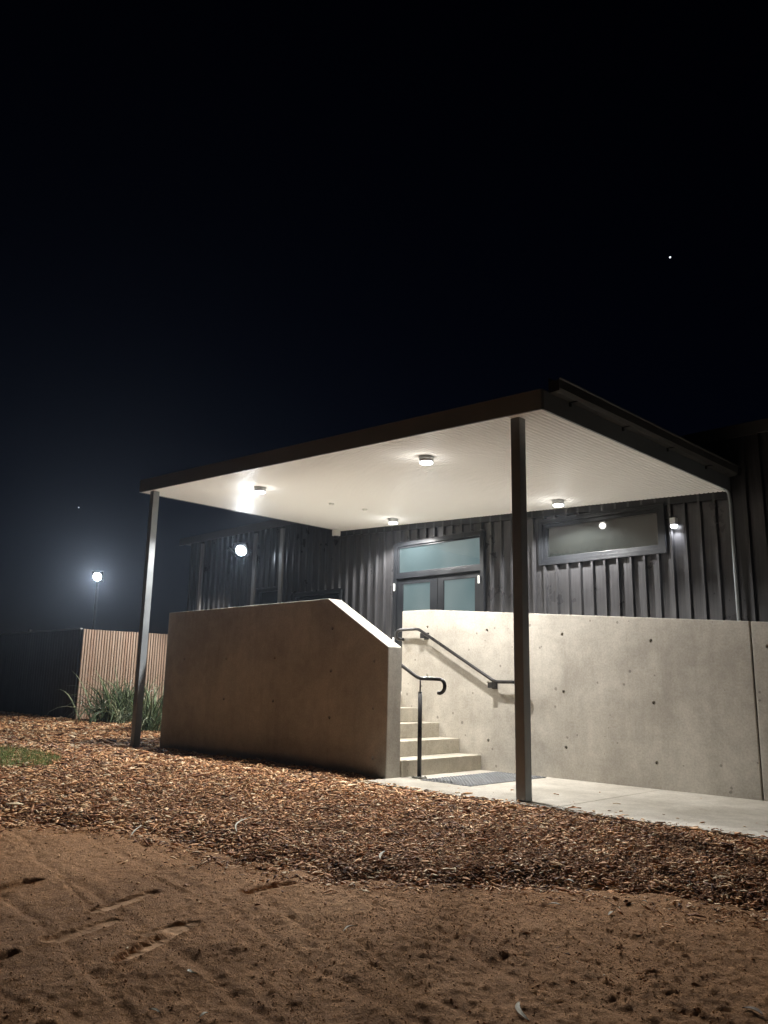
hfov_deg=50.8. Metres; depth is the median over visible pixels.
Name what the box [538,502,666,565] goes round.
window
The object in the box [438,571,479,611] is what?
door
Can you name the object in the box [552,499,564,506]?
ceiling downlight
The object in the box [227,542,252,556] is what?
floodlight
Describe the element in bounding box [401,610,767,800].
concrete ramp wall
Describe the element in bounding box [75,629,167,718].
timber batten fence
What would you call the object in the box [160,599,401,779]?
concrete stair wall
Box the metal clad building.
[179,418,767,687]
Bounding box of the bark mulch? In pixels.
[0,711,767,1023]
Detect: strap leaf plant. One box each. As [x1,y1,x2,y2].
[49,668,162,723]
[102,678,164,730]
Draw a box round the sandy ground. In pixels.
[0,680,767,1023]
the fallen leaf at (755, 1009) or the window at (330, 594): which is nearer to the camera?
the fallen leaf at (755, 1009)
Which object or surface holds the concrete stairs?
on the footpath
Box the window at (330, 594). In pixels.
[292,589,342,601]
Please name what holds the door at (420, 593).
in the metal clad building
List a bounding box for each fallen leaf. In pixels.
[235,816,253,831]
[515,1002,529,1020]
[742,1006,762,1014]
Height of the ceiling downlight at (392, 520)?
0.089 m
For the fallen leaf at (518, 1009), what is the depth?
3.19 m
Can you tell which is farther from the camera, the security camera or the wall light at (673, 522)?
the security camera
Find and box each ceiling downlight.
[254,486,265,493]
[388,518,398,523]
[418,455,433,464]
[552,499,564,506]
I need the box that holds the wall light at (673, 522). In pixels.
[670,517,677,527]
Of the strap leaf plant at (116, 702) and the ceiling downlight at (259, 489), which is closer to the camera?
the ceiling downlight at (259, 489)
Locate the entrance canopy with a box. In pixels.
[130,377,740,801]
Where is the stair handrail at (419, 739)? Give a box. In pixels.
[401,663,446,778]
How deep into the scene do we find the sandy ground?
3.80 m
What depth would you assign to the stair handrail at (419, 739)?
8.90 m
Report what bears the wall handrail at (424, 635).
attached to the concrete ramp wall at (672, 704)
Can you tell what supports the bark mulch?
on the sandy ground
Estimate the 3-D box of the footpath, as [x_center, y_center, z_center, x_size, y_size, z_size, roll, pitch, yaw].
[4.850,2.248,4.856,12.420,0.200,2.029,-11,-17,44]
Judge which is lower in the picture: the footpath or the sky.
the footpath
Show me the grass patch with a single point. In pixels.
(45, 759)
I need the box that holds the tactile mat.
[422,771,545,786]
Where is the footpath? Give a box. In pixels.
[358,770,767,840]
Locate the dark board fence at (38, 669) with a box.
[0,628,85,718]
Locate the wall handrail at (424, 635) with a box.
[395,628,513,688]
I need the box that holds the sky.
[0,0,767,680]
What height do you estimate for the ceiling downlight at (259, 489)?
0.089 m
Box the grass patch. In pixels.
[0,743,65,767]
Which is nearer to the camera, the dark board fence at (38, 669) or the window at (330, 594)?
the window at (330, 594)
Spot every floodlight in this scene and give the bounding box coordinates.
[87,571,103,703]
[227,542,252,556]
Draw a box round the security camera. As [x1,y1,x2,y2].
[332,529,340,538]
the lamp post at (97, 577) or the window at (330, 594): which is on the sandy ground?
the lamp post at (97, 577)
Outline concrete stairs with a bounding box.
[400,707,480,776]
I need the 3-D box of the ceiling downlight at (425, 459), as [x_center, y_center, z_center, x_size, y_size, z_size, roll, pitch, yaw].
[0.505,-0.618,9.668,0.190,0.089,0.190,-11,-17,44]
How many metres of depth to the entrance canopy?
10.13 m
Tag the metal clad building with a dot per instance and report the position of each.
(639, 558)
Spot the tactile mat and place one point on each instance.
(478, 779)
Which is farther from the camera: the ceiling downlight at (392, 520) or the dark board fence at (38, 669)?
the dark board fence at (38, 669)
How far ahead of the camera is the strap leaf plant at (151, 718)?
15.27 m
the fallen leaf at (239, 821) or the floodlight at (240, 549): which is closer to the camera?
the fallen leaf at (239, 821)
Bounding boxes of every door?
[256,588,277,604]
[392,575,437,686]
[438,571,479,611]
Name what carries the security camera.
attached to the entrance canopy

